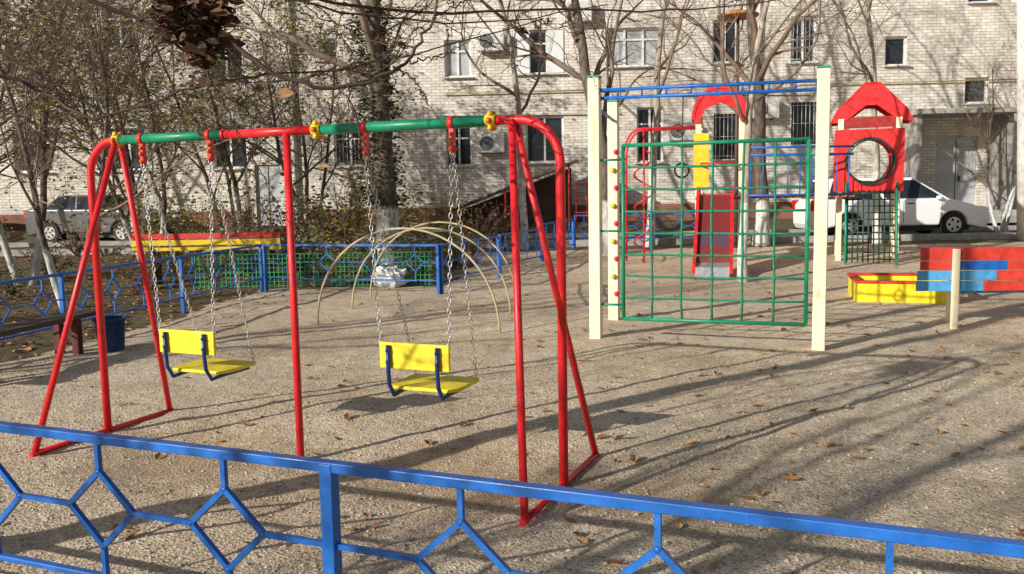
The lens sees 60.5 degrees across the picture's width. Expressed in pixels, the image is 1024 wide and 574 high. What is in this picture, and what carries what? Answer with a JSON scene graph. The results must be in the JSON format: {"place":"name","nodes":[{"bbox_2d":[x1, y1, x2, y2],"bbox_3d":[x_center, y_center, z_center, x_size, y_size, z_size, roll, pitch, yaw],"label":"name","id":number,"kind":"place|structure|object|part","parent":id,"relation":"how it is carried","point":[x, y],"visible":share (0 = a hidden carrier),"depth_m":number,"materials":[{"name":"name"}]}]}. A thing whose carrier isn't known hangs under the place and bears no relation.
{"place":"outdoors","nodes":[
{"label":"outdoors","id":0,"kind":"place"},
{"bbox_2d":[0,231,1015,249],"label":"road","id":1,"kind":"structure","parent":0,"point":[571,239],"depth_m":23.97,"materials":[{"name":"grey asphalt"}]},
{"bbox_2d":[792,177,989,234],"bbox_3d":[9.910,-2.110,23.126,4.510,1.520,1.980,-1,6,0],"label":"parked car","id":2,"kind":"object","parent":1,"relation":"on","point":[925,209],"visible":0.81,"depth_m":22.31,"materials":[{"name":"white paint"}]},
{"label":"rear window","id":3,"kind":"part","parent":2,"relation":"part of","materials":[{"name":"black glass"}]},
{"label":"side window","id":4,"kind":"part","parent":2,"relation":"part of","materials":[{"name":"black glass"}]},
{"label":"side window","id":5,"kind":"part","parent":2,"relation":"part of","materials":[{"name":"black glass"}]},
{"bbox_2d":[0,219,1023,573],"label":"ground","id":6,"kind":"structure","parent":0,"point":[352,335],"depth_m":6.50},
{"bbox_2d":[0,264,30,297],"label":"shrub","id":7,"kind":"object","parent":6,"relation":"on","point":[11,293],"visible":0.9,"depth_m":14.85,"materials":[{"name":"green plant"}]},
{"bbox_2d":[0,209,31,251],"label":"shrub","id":8,"kind":"object","parent":6,"relation":"on","point":[8,232],"visible":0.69,"depth_m":21.30,"materials":[{"name":"brown plant"}]},
{"bbox_2d":[0,0,61,191],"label":"tree","id":9,"kind":"object","parent":6,"relation":"on","point":[33,1],"visible":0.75,"depth_m":13.49,"materials":[{"name":"brown plant"}]},
{"bbox_2d":[0,310,95,354],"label":"bench","id":10,"kind":"object","parent":6,"relation":"on","point":[57,321],"visible":0.7,"depth_m":9.32,"materials":[{"name":"brown wood"}]},
{"bbox_2d":[27,241,76,279],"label":"shrub","id":11,"kind":"object","parent":6,"relation":"on","point":[55,263],"visible":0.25,"depth_m":17.56,"materials":[{"name":"green plant"}]},
{"bbox_2d":[27,199,111,257],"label":"shrub","id":12,"kind":"object","parent":6,"relation":"on","point":[77,248],"visible":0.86,"depth_m":21.26,"materials":[{"name":"brown plant"}]},
{"bbox_2d":[0,0,139,208],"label":"tree","id":13,"kind":"object","parent":6,"relation":"on","point":[5,119],"visible":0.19,"depth_m":18.51,"materials":[{"name":"brown plant"}]},
{"bbox_2d":[0,0,140,285],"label":"tree","id":14,"kind":"object","parent":6,"relation":"on","point":[35,264],"visible":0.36,"depth_m":16.82,"materials":[{"name":"brown plant"}]},
{"bbox_2d":[0,0,189,247],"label":"tree","id":15,"kind":"object","parent":6,"relation":"on","point":[128,156],"visible":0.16,"depth_m":21.54,"materials":[{"name":"brown plant"}]},
{"bbox_2d":[23,195,182,240],"bbox_3d":[-11.942,-2.011,25.712,4.110,1.380,1.940,1,6,14],"label":"parked car","id":16,"kind":"object","parent":6,"relation":"on","point":[30,221],"visible":0.33,"depth_m":25.09,"materials":[{"name":"silver metal"}]},
{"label":"side window","id":17,"kind":"part","parent":16,"relation":"part of","materials":[{"name":"black glass"}]},
{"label":"side window","id":18,"kind":"part","parent":16,"relation":"part of","materials":[{"name":"black glass"}]},
{"bbox_2d":[92,315,127,351],"bbox_3d":[-4.392,0.511,9.604,0.362,0.356,0.362,-1,6,0],"label":"litter bin","id":19,"kind":"object","parent":6,"relation":"on","point":[115,332],"visible":0.83,"depth_m":9.51,"materials":[{"name":"blue plastic"}]},
{"bbox_2d":[0,0,253,271],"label":"tree","id":20,"kind":"object","parent":6,"relation":"on","point":[93,142],"visible":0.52,"depth_m":16.35,"materials":[{"name":"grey plant"}]},
{"bbox_2d":[0,244,263,344],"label":"fence","id":21,"kind":"object","parent":6,"relation":"on","point":[61,290],"visible":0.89,"depth_m":11.37,"materials":[{"name":"metal"}]},
{"bbox_2d":[0,0,281,308],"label":"tree","id":22,"kind":"object","parent":6,"relation":"on","point":[34,202],"visible":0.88,"depth_m":12.83,"materials":[{"name":"brown plant"}]},
{"bbox_2d":[108,236,174,289],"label":"shrub","id":23,"kind":"object","parent":6,"relation":"on","point":[140,285],"visible":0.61,"depth_m":15.61,"materials":[{"name":"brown plant"}]},
{"bbox_2d":[98,171,215,254],"bbox_3d":[-8.970,-1.830,21.698,2.692,2.117,2.032,-5,8,-35],"label":"shrub","id":24,"kind":"object","parent":6,"relation":"on","point":[156,220],"visible":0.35,"depth_m":21.47,"materials":[{"name":"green plant"}]},
{"bbox_2d":[138,195,229,273],"bbox_3d":[-6.889,-1.107,18.300,1.768,1.630,2.395,-4,7,-28],"label":"shrub","id":25,"kind":"object","parent":6,"relation":"on","point":[172,264],"visible":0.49,"depth_m":17.89,"materials":[{"name":"green plant"}]},
{"bbox_2d":[138,169,234,252],"bbox_3d":[-7.626,-1.768,20.792,2.298,2.119,3.114,-5,8,-35],"label":"shrub","id":26,"kind":"object","parent":6,"relation":"on","point":[201,214],"visible":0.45,"depth_m":21.26,"materials":[{"name":"green plant"}]},
{"bbox_2d":[53,0,341,245],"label":"tree","id":27,"kind":"object","parent":6,"relation":"on","point":[224,153],"visible":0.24,"depth_m":21.54,"materials":[{"name":"brown plant"}]},
{"bbox_2d":[130,232,285,284],"bbox_3d":[-5.711,-0.536,16.579,2.800,0.980,0.395,-1,6,1],"label":"bench","id":28,"kind":"object","parent":6,"relation":"on","point":[267,236],"visible":0.68,"depth_m":16.36,"materials":[{"name":"yellow wood"}]},
{"bbox_2d":[192,168,285,255],"bbox_3d":[-6.404,-1.748,20.532,2.298,2.119,3.114,-2,6,-10],"label":"shrub","id":29,"kind":"object","parent":6,"relation":"on","point":[240,226],"visible":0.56,"depth_m":21.05,"materials":[{"name":"green plant"}]},
{"bbox_2d":[223,228,262,277],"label":"shrub","id":30,"kind":"object","parent":6,"relation":"on","point":[248,257],"visible":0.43,"depth_m":17.29,"materials":[{"name":"green plant"}]},
{"bbox_2d":[158,0,429,252],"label":"tree","id":31,"kind":"object","parent":6,"relation":"on","point":[280,161],"visible":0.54,"depth_m":21.77,"materials":[{"name":"brown plant"}]},
{"bbox_2d":[274,229,324,277],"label":"shrub","id":32,"kind":"object","parent":6,"relation":"on","point":[307,248],"visible":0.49,"depth_m":17.18,"materials":[{"name":"green plant"}]},
{"bbox_2d":[250,172,351,257],"bbox_3d":[-5.042,-1.624,20.175,2.361,1.984,2.285,5,8,42],"label":"shrub","id":33,"kind":"object","parent":6,"relation":"on","point":[297,228],"visible":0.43,"depth_m":20.08,"materials":[{"name":"brown plant"}]},
{"bbox_2d":[194,248,432,287],"bbox_3d":[-3.566,-0.279,15.720,4.317,0.760,0.051,-1,6,3],"label":"garden fence","id":34,"kind":"object","parent":6,"relation":"on","point":[304,267],"visible":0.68,"depth_m":15.70,"materials":[{"name":"green plastic"}]},
{"bbox_2d":[219,0,444,264],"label":"tree","id":35,"kind":"object","parent":6,"relation":"on","point":[384,159],"visible":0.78,"depth_m":18.72,"materials":[{"name":"grey plant"}]},
{"bbox_2d":[292,156,373,249],"bbox_3d":[-4.450,-2.026,21.515,2.303,2.400,3.051,-3,7,-20],"label":"shrub","id":36,"kind":"object","parent":6,"relation":"on","point":[332,216],"visible":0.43,"depth_m":21.27,"materials":[{"name":"green plant"}]},
{"bbox_2d":[282,173,393,259],"bbox_3d":[-3.749,-1.526,19.602,2.513,1.976,1.897,-1,6,2],"label":"shrub","id":37,"kind":"object","parent":6,"relation":"on","point":[349,219],"visible":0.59,"depth_m":19.40,"materials":[{"name":"green plant"}]},
{"bbox_2d":[296,206,380,278],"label":"shrub","id":38,"kind":"object","parent":6,"relation":"on","point":[338,251],"visible":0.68,"depth_m":16.93,"materials":[{"name":"green plant"}]},
{"bbox_2d":[262,244,440,293],"bbox_3d":[-2.744,-0.214,14.784,3.273,1.017,0.047,1,7,17],"label":"fence","id":39,"kind":"object","parent":6,"relation":"on","point":[266,278],"visible":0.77,"depth_m":14.71,"materials":[{"name":"blue metal"}]},
{"bbox_2d":[328,231,403,277],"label":"shrub","id":40,"kind":"object","parent":6,"relation":"on","point":[369,264],"visible":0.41,"depth_m":16.38,"materials":[{"name":"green plant"}]},
{"bbox_2d":[334,164,446,247],"bbox_3d":[-2.838,-1.900,20.962,2.168,2.258,2.872,-6,8,-38],"label":"shrub","id":41,"kind":"object","parent":6,"relation":"on","point":[407,208],"visible":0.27,"depth_m":20.94,"materials":[{"name":"green plant"}]},
{"bbox_2d":[373,264,409,287],"bbox_3d":[-2.153,-0.186,15.476,0.711,0.452,0.477,-1,6,0],"label":"plastic bag","id":42,"kind":"object","parent":6,"relation":"on","point":[383,272],"visible":0.69,"depth_m":15.32,"materials":[{"name":"white plastic"}]},
{"bbox_2d":[377,208,443,268],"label":"shrub","id":43,"kind":"object","parent":6,"relation":"on","point":[418,234],"visible":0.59,"depth_m":17.80,"materials":[{"name":"green plant"}]},
{"bbox_2d":[317,221,512,332],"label":"arched metal climbing bars","id":44,"kind":"object","parent":6,"relation":"on","point":[419,228],"visible":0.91,"depth_m":11.74,"materials":[{"name":"beige paint"}]},
{"bbox_2d":[397,242,435,282],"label":"shrub","id":45,"kind":"object","parent":6,"relation":"on","point":[423,276],"visible":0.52,"depth_m":16.09,"materials":[{"name":"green plant"}]},
{"bbox_2d":[407,177,491,246],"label":"shrub","id":46,"kind":"object","parent":6,"relation":"on","point":[447,219],"visible":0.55,"depth_m":21.80,"materials":[{"name":"green plant"}]},
{"bbox_2d":[0,0,916,227],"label":"tree","id":47,"kind":"object","parent":6,"relation":"on","point":[197,33],"visible":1,"depth_m":3.95,"materials":[{"name":"brown plant"}]},
{"bbox_2d":[434,221,482,268],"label":"shrub","id":48,"kind":"object","parent":6,"relation":"on","point":[454,256],"visible":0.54,"depth_m":18.17,"materials":[{"name":"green plant"}]},
{"bbox_2d":[439,236,499,293],"bbox_3d":[-0.706,-0.328,15.504,0.047,1.017,2.520,1,7,21],"label":"fence","id":49,"kind":"object","parent":6,"relation":"on","point":[442,279],"visible":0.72,"depth_m":15.21,"materials":[{"name":"blue metal"}]},
{"bbox_2d":[444,199,509,255],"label":"shrub","id":50,"kind":"object","parent":6,"relation":"on","point":[473,250],"visible":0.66,"depth_m":19.93,"materials":[{"name":"brown plant"}]},
{"bbox_2d":[452,218,519,234],"bbox_3d":[-0.655,-1.705,24.854,2.200,0.476,0.511,-2,6,-7],"label":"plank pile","id":51,"kind":"object","parent":6,"relation":"on","point":[490,226],"visible":0.3,"depth_m":24.75,"materials":[{"name":"brown wood"}]},
{"bbox_2d":[400,0,589,248],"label":"tree","id":52,"kind":"object","parent":6,"relation":"on","point":[521,179],"visible":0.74,"depth_m":21.31,"materials":[{"name":"brown plant"}]},
{"bbox_2d":[469,191,530,247],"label":"shrub","id":53,"kind":"object","parent":6,"relation":"on","point":[498,228],"visible":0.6,"depth_m":21.31,"materials":[{"name":"brown plant"}]},
{"bbox_2d":[0,225,1015,256],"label":"kerb","id":54,"kind":"structure","parent":6,"relation":"on","point":[789,239],"depth_m":21.84,"materials":[{"name":"concrete"}]},
{"bbox_2d":[0,0,1016,230],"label":"apartment building","id":55,"kind":"structure","parent":6,"relation":"on","point":[936,42],"depth_m":26.41,"materials":[{"name":"brick"}]},
{"bbox_2d":[9,42,45,85],"bbox_3d":[-15.016,-6.899,27.088,1.320,1.335,0.305,-1,6,3],"label":"window","id":56,"kind":"structure","parent":55,"relation":"in","point":[28,42],"depth_m":27.23,"materials":[{"name":"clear glass"}]},
{"bbox_2d":[11,130,53,173],"bbox_3d":[-14.969,-4.215,27.381,1.320,1.335,0.305,-1,6,3],"label":"window","id":57,"kind":"structure","parent":55,"relation":"in","point":[32,157],"depth_m":27.54,"materials":[{"name":"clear glass"}]},
{"bbox_2d":[103,6,134,49],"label":"window","id":58,"kind":"structure","parent":55,"relation":"in","point":[104,13],"depth_m":26.97,"materials":[{"name":"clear glass"}]},
{"bbox_2d":[111,128,145,171],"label":"window","id":59,"kind":"structure","parent":55,"relation":"in","point":[133,156],"depth_m":27.39,"materials":[{"name":"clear glass"}]},
{"bbox_2d":[209,36,243,80],"bbox_3d":[-8.773,-6.977,26.804,1.220,1.335,0.305,-1,6,3],"label":"window","id":60,"kind":"structure","parent":55,"relation":"in","point":[238,59],"depth_m":26.95,"materials":[{"name":"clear glass"}]},
{"bbox_2d":[211,126,248,169],"bbox_3d":[-8.726,-4.293,27.097,1.220,1.335,0.305,-1,6,3],"label":"window","id":61,"kind":"structure","parent":55,"relation":"in","point":[240,153],"depth_m":27.25,"materials":[{"name":"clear glass"}]},
{"bbox_2d":[256,165,282,225],"bbox_3d":[-7.539,-2.842,27.276,0.780,1.880,0.105,-1,6,3],"label":"door","id":62,"kind":"structure","parent":55,"relation":"in","point":[275,192],"depth_m":27.25,"materials":[{"name":"grey metal"}]},
{"bbox_2d":[316,39,336,61],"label":"window","id":63,"kind":"structure","parent":55,"relation":"in","point":[332,47],"depth_m":26.76,"materials":[{"name":"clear glass"}]},
{"bbox_2d":[332,133,365,167],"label":"window","id":64,"kind":"structure","parent":55,"relation":"in","point":[346,156],"depth_m":27.07,"materials":[{"name":"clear glass"}]},
{"bbox_2d":[442,40,472,78],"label":"window","id":65,"kind":"structure","parent":55,"relation":"in","point":[453,67],"depth_m":26.63,"materials":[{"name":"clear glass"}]},
{"bbox_2d":[444,127,473,166],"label":"window","id":66,"kind":"structure","parent":55,"relation":"in","point":[463,158],"depth_m":26.90,"materials":[{"name":"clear glass"}]},
{"bbox_2d":[476,31,504,53],"bbox_3d":[-0.635,-7.305,26.204,0.820,0.595,0.382,-1,6,3],"label":"air conditioner","id":67,"kind":"object","parent":55,"relation":"attached to","point":[480,44],"visible":0.69,"depth_m":26.02,"materials":[{"name":"paint"}]},
{"bbox_2d":[477,134,504,153],"bbox_3d":[-0.633,-4.322,26.531,0.820,0.595,0.382,-1,6,3],"label":"air conditioner","id":68,"kind":"object","parent":55,"relation":"attached to","point":[490,143],"visible":1,"depth_m":26.35,"materials":[{"name":"paint"}]},
{"bbox_2d":[511,30,565,75],"bbox_3d":[0.777,-7.046,26.375,1.660,1.335,0.306,-1,6,3],"label":"window","id":69,"kind":"structure","parent":55,"relation":"in","point":[549,68],"depth_m":26.35,"materials":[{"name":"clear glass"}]},
{"bbox_2d":[526,116,565,163],"bbox_3d":[0.988,-4.464,26.649,1.270,1.435,0.305,-1,6,3],"label":"window","id":70,"kind":"structure","parent":55,"relation":"in","point":[539,150],"depth_m":26.79,"materials":[{"name":"clear glass"}]},
{"bbox_2d":[564,1,591,23],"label":"air conditioner","id":71,"kind":"object","parent":55,"relation":"attached to","point":[584,4],"visible":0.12,"depth_m":25.82,"materials":[{"name":"paint"}]},
{"bbox_2d":[604,27,663,67],"bbox_3d":[3.638,-7.156,26.237,1.770,1.185,0.306,-1,6,3],"label":"window","id":72,"kind":"structure","parent":55,"relation":"in","point":[649,44],"depth_m":26.36,"materials":[{"name":"clear glass"}]},
{"bbox_2d":[635,107,665,163],"bbox_3d":[4.185,-4.579,26.499,0.920,1.685,0.306,-1,6,3],"label":"window","id":73,"kind":"structure","parent":55,"relation":"in","point":[645,114],"depth_m":26.60,"materials":[{"name":"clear glass"}]},
{"bbox_2d":[667,121,695,141],"bbox_3d":[5.056,-4.642,26.247,0.820,0.595,0.382,-1,6,3],"label":"air conditioner","id":74,"kind":"object","parent":55,"relation":"attached to","point":[675,135],"visible":0.67,"depth_m":26.07,"materials":[{"name":"paint"}]},
{"bbox_2d":[710,20,740,63],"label":"window","id":75,"kind":"structure","parent":55,"relation":"in","point":[727,44],"depth_m":26.23,"materials":[{"name":"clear glass"}]},
{"bbox_2d":[713,114,738,160],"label":"window","id":76,"kind":"structure","parent":55,"relation":"in","point":[724,124],"depth_m":26.51,"materials":[{"name":"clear glass"}]},
{"bbox_2d":[752,99,779,120],"bbox_3d":[7.493,-5.269,26.071,0.820,0.595,0.382,-1,6,3],"label":"air conditioner","id":77,"kind":"object","parent":55,"relation":"attached to","point":[772,106],"visible":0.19,"depth_m":25.88,"materials":[{"name":"paint"}]},
{"bbox_2d":[789,102,815,145],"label":"window","id":78,"kind":"structure","parent":55,"relation":"in","point":[803,114],"depth_m":26.36,"materials":[{"name":"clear glass"}]},
{"bbox_2d":[788,16,818,63],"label":"window","id":79,"kind":"structure","parent":55,"relation":"in","point":[796,56],"depth_m":26.11,"materials":[{"name":"clear glass"}]},
{"bbox_2d":[883,37,910,66],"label":"window","id":80,"kind":"structure","parent":55,"relation":"in","point":[897,45],"depth_m":26.04,"materials":[{"name":"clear glass"}]},
{"bbox_2d":[935,136,976,203],"bbox_3d":[13.284,-3.351,26.308,1.180,2.280,0.105,-1,6,3],"label":"door","id":81,"kind":"structure","parent":55,"relation":"in","point":[955,182],"depth_m":26.29,"materials":[{"name":"grey metal"}]},
{"bbox_2d":[962,78,991,104],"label":"window","id":82,"kind":"structure","parent":55,"relation":"in","point":[969,86],"depth_m":26.07,"materials":[{"name":"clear glass"}]},
{"bbox_2d":[966,0,996,3],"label":"window","id":83,"kind":"structure","parent":55,"relation":"in","point":[969,1],"depth_m":25.63,"materials":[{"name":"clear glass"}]},
{"bbox_2d":[0,421,1023,573],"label":"fence","id":84,"kind":"object","parent":6,"relation":"on","point":[329,542],"visible":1,"depth_m":2.75,"materials":[{"name":"blue metal"}]},
{"bbox_2d":[0,244,1023,573],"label":"fallen leaves","id":85,"kind":"object","parent":6,"relation":"on","point":[480,504],"visible":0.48,"depth_m":10.11,"materials":[{"name":"brown plant"}]},
{"bbox_2d":[436,159,588,226],"bbox_3d":[0.356,-2.703,25.453,4.971,1.906,1.600,-1,6,3],"label":"stair cover","id":86,"kind":"object","parent":6,"relation":"on","point":[545,189],"visible":0.59,"depth_m":26.09,"materials":[{"name":"metal"}]},
{"bbox_2d":[498,229,542,276],"bbox_3d":[0.204,-0.632,17.887,0.047,1.017,2.509,1,7,21],"label":"fence","id":87,"kind":"object","parent":6,"relation":"on","point":[540,256],"visible":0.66,"depth_m":18.05,"materials":[{"name":"blue metal"}]},
{"bbox_2d":[417,0,693,255],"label":"tree","id":88,"kind":"object","parent":6,"relation":"on","point":[581,46],"visible":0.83,"depth_m":20.28,"materials":[{"name":"grey plant"}]},
{"bbox_2d":[543,219,573,260],"bbox_3d":[1.073,-1.003,20.212,0.047,1.017,2.398,1,7,20],"label":"fence","id":89,"kind":"object","parent":6,"relation":"on","point":[572,232],"visible":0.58,"depth_m":20.87,"materials":[{"name":"blue metal"}]},
{"bbox_2d":[573,213,694,248],"bbox_3d":[3.353,-1.271,21.294,3.706,1.017,0.050,-1,6,3],"label":"fence","id":90,"kind":"object","parent":6,"relation":"on","point":[659,214],"visible":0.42,"depth_m":21.27,"materials":[{"name":"metal"}]},
{"bbox_2d":[605,0,748,246],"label":"tree","id":91,"kind":"object","parent":6,"relation":"on","point":[656,112],"visible":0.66,"depth_m":21.07,"materials":[{"name":"brown plant"}]},
{"bbox_2d":[587,65,830,350],"bbox_3d":[2.200,-0.804,9.924,2.591,3.072,1.599,1,7,20],"label":"climbing frame","id":92,"kind":"object","parent":6,"relation":"on","point":[614,159],"visible":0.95,"depth_m":9.27,"materials":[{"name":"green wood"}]},
{"bbox_2d":[674,97,689,177],"bbox_3d":[1.802,-1.593,9.278,0.172,0.886,0.076,-1,6,0],"label":"gym ring","id":93,"kind":"object","parent":92,"relation":"hanging from","point":[685,176],"visible":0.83,"depth_m":9.33,"materials":[{"name":"black plastic"}]},
{"bbox_2d":[717,9,758,247],"bbox_3d":[5.288,-3.583,20.643,0.960,5.730,0.960,-1,6,0],"label":"street lamp","id":94,"kind":"object","parent":6,"relation":"on","point":[742,15],"visible":0.69,"depth_m":20.60,"materials":[{"name":"metal"}]},
{"bbox_2d":[624,86,854,276],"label":"slide tower","id":95,"kind":"structure","parent":6,"relation":"on","point":[722,244],"depth_m":17.38,"materials":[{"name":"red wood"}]},
{"bbox_2d":[617,0,861,245],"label":"tree","id":96,"kind":"object","parent":6,"relation":"on","point":[761,224],"visible":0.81,"depth_m":20.46,"materials":[{"name":"brown plant"}]},
{"bbox_2d":[676,0,885,281],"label":"tree","id":97,"kind":"object","parent":6,"relation":"on","point":[748,116],"visible":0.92,"depth_m":14.75,"materials":[{"name":"brown plant"}]},
{"bbox_2d":[768,0,908,243],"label":"tree","id":98,"kind":"object","parent":6,"relation":"on","point":[872,74],"visible":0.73,"depth_m":21.00,"materials":[{"name":"brown plant"}]},
{"bbox_2d":[830,81,913,265],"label":"tunnel tower","id":99,"kind":"structure","parent":6,"relation":"on","point":[887,103],"depth_m":17.83,"materials":[{"name":"red wood"}]},
{"bbox_2d":[847,272,960,303],"bbox_3d":[5.693,0.090,12.843,1.410,0.480,1.310,1,6,16],"label":"sandbox","id":100,"kind":"object","parent":6,"relation":"on","point":[881,287],"visible":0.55,"depth_m":12.34,"materials":[{"name":"yellow paint"}]},
{"bbox_2d":[908,2,1023,232],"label":"tree","id":101,"kind":"object","parent":6,"relation":"on","point":[1006,216],"visible":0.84,"depth_m":23.97,"materials":[{"name":"brown plant"}]},
{"bbox_2d":[916,247,1023,328],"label":"bench","id":102,"kind":"object","parent":6,"relation":"on","point":[1005,263],"visible":0.95,"depth_m":10.03,"materials":[{"name":"red paint"}]},
{"bbox_2d":[1016,0,1023,240],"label":"concrete pole","id":103,"kind":"object","parent":6,"relation":"on","point":[1020,129],"visible":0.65,"depth_m":21.15,"materials":[{"name":"paint"}]},
{"bbox_2d":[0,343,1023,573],"bbox_3d":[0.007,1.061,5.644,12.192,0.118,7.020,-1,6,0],"label":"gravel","id":104,"kind":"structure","parent":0,"point":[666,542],"depth_m":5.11,"materials":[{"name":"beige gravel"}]},
{"bbox_2d":[29,110,598,526],"bbox_3d":[-1.308,0.057,5.471,3.482,2.146,1.240,2,7,23],"label":"swing set","id":105,"kind":"object","parent":104,"relation":"on","point":[490,120],"visible":0.94,"depth_m":5.33,"materials":[{"name":"red paint"}]},
{"bbox_2d":[136,130,255,380],"bbox_3d":[-2.111,-0.213,5.984,0.621,1.652,0.480,2,7,23],"label":"swing","id":106,"kind":"object","parent":105,"relation":"hanging from","point":[202,343],"visible":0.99,"depth_m":5.89,"materials":[{"name":"yellow paint"}]},
{"bbox_2d":[359,116,479,400],"bbox_3d":[-0.515,-0.168,5.317,0.621,1.652,0.480,2,7,23],"label":"swing","id":107,"kind":"object","parent":105,"relation":"hanging from","point":[416,356],"visible":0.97,"depth_m":5.22,"materials":[{"name":"yellow paint"}]}
]}

